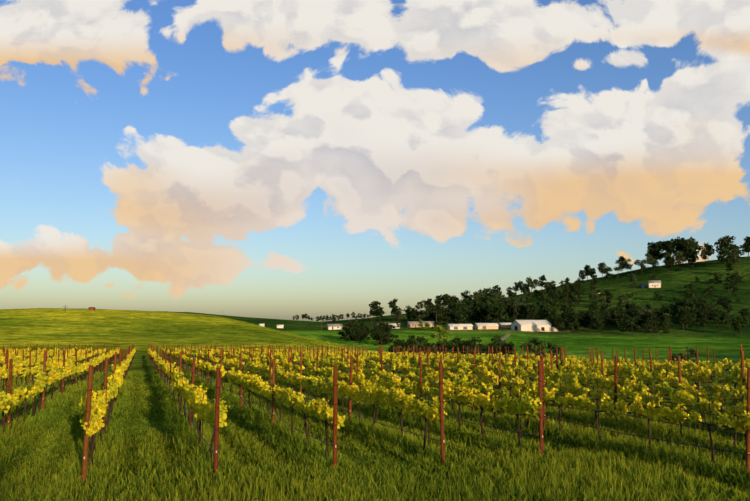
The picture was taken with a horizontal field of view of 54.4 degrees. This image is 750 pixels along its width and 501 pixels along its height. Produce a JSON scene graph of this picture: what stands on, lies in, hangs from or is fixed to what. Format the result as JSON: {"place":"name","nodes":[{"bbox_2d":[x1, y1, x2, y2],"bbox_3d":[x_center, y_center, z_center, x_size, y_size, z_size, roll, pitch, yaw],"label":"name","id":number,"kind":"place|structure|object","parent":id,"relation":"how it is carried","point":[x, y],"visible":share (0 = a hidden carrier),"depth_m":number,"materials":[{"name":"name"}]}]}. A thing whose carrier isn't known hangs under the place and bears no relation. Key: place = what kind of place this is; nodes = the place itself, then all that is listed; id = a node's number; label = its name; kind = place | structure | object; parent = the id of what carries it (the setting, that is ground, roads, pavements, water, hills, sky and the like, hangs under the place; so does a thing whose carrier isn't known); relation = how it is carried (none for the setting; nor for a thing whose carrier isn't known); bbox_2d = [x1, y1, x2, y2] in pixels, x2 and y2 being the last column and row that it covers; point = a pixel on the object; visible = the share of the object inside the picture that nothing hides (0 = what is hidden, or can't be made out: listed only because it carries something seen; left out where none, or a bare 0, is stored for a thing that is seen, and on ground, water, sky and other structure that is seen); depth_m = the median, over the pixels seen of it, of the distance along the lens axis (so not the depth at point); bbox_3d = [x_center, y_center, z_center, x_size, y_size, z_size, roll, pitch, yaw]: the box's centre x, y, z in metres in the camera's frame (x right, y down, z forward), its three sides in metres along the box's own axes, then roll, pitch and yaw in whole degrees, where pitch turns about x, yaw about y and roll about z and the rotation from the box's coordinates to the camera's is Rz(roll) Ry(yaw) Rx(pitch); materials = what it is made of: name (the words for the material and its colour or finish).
{"place":"outdoors","nodes":[
{"label":"outdoors","id":0,"kind":"place"},
{"bbox_2d":[0,256,749,500],"bbox_3d":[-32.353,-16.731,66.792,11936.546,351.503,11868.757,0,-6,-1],"label":"grassy hills","id":1,"kind":"structure","parent":0,"point":[140,331],"depth_m":308.94,"materials":[{"name":"green plant"}]},
{"bbox_2d":[62,285,644,332],"bbox_3d":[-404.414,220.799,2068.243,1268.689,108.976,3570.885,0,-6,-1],"label":"farm fence poles","id":2,"kind":"object","parent":1,"relation":"on","point":[643,286],"visible":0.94,"depth_m":511.03,"materials":[{"name":"brown wood"}]},
{"bbox_2d":[0,347,749,471],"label":"grapevines","id":3,"kind":"object","parent":1,"relation":"on","point":[321,410],"depth_m":21.09,"materials":[{"name":"yellow plant"}]},
{"bbox_2d":[0,366,749,500],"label":"grass","id":4,"kind":"structure","parent":1,"relation":"on","point":[607,467],"depth_m":13.40,"materials":[{"name":"green plant"}]},
{"bbox_2d":[89,283,660,331],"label":"farm building walls","id":5,"kind":"structure","parent":1,"relation":"on","point":[537,328],"depth_m":494.83,"materials":[{"name":"white paint"}]},
{"bbox_2d":[88,280,660,326],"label":"farm building roofs","id":6,"kind":"structure","parent":5,"relation":"on","point":[533,322],"depth_m":498.31,"materials":[{"name":"grey metal"}]},
{"bbox_2d":[332,285,657,330],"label":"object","id":7,"kind":"structure","parent":5,"relation":"attached to","point":[484,327],"depth_m":494.66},
{"bbox_2d":[2,343,749,484],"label":"vineyard posts","id":8,"kind":"object","parent":1,"relation":"on","point":[541,386],"visible":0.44,"depth_m":18.82,"materials":[{"name":"brown wood"}]},
{"bbox_2d":[0,360,749,457],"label":"vineyard drip line","id":9,"kind":"object","parent":8,"relation":"attached to","point":[486,425],"visible":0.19,"depth_m":16.15,"materials":[{"name":"black plastic"}]},
{"bbox_2d":[0,348,749,430],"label":"vineyard trellis wires","id":10,"kind":"object","parent":8,"relation":"attached to","point":[606,360],"visible":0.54,"depth_m":23.74,"materials":[{"name":"grey metal"}]},
{"bbox_2d":[293,235,749,374],"bbox_3d":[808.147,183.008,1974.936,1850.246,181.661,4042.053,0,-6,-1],"label":"trees","id":11,"kind":"object","parent":1,"relation":"on","point":[686,310],"materials":[{"name":"green plant"}]},
{"bbox_2d":[0,0,749,321],"label":"sky","id":12,"kind":"structure","parent":0,"point":[269,159],"materials":[{"name":"blue"}]},
{"bbox_2d":[499,334,510,340],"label":"path","id":13,"kind":"structure","parent":0,"point":[505,336],"depth_m":377.29,"materials":[{"name":"grey gravel"}]}
]}

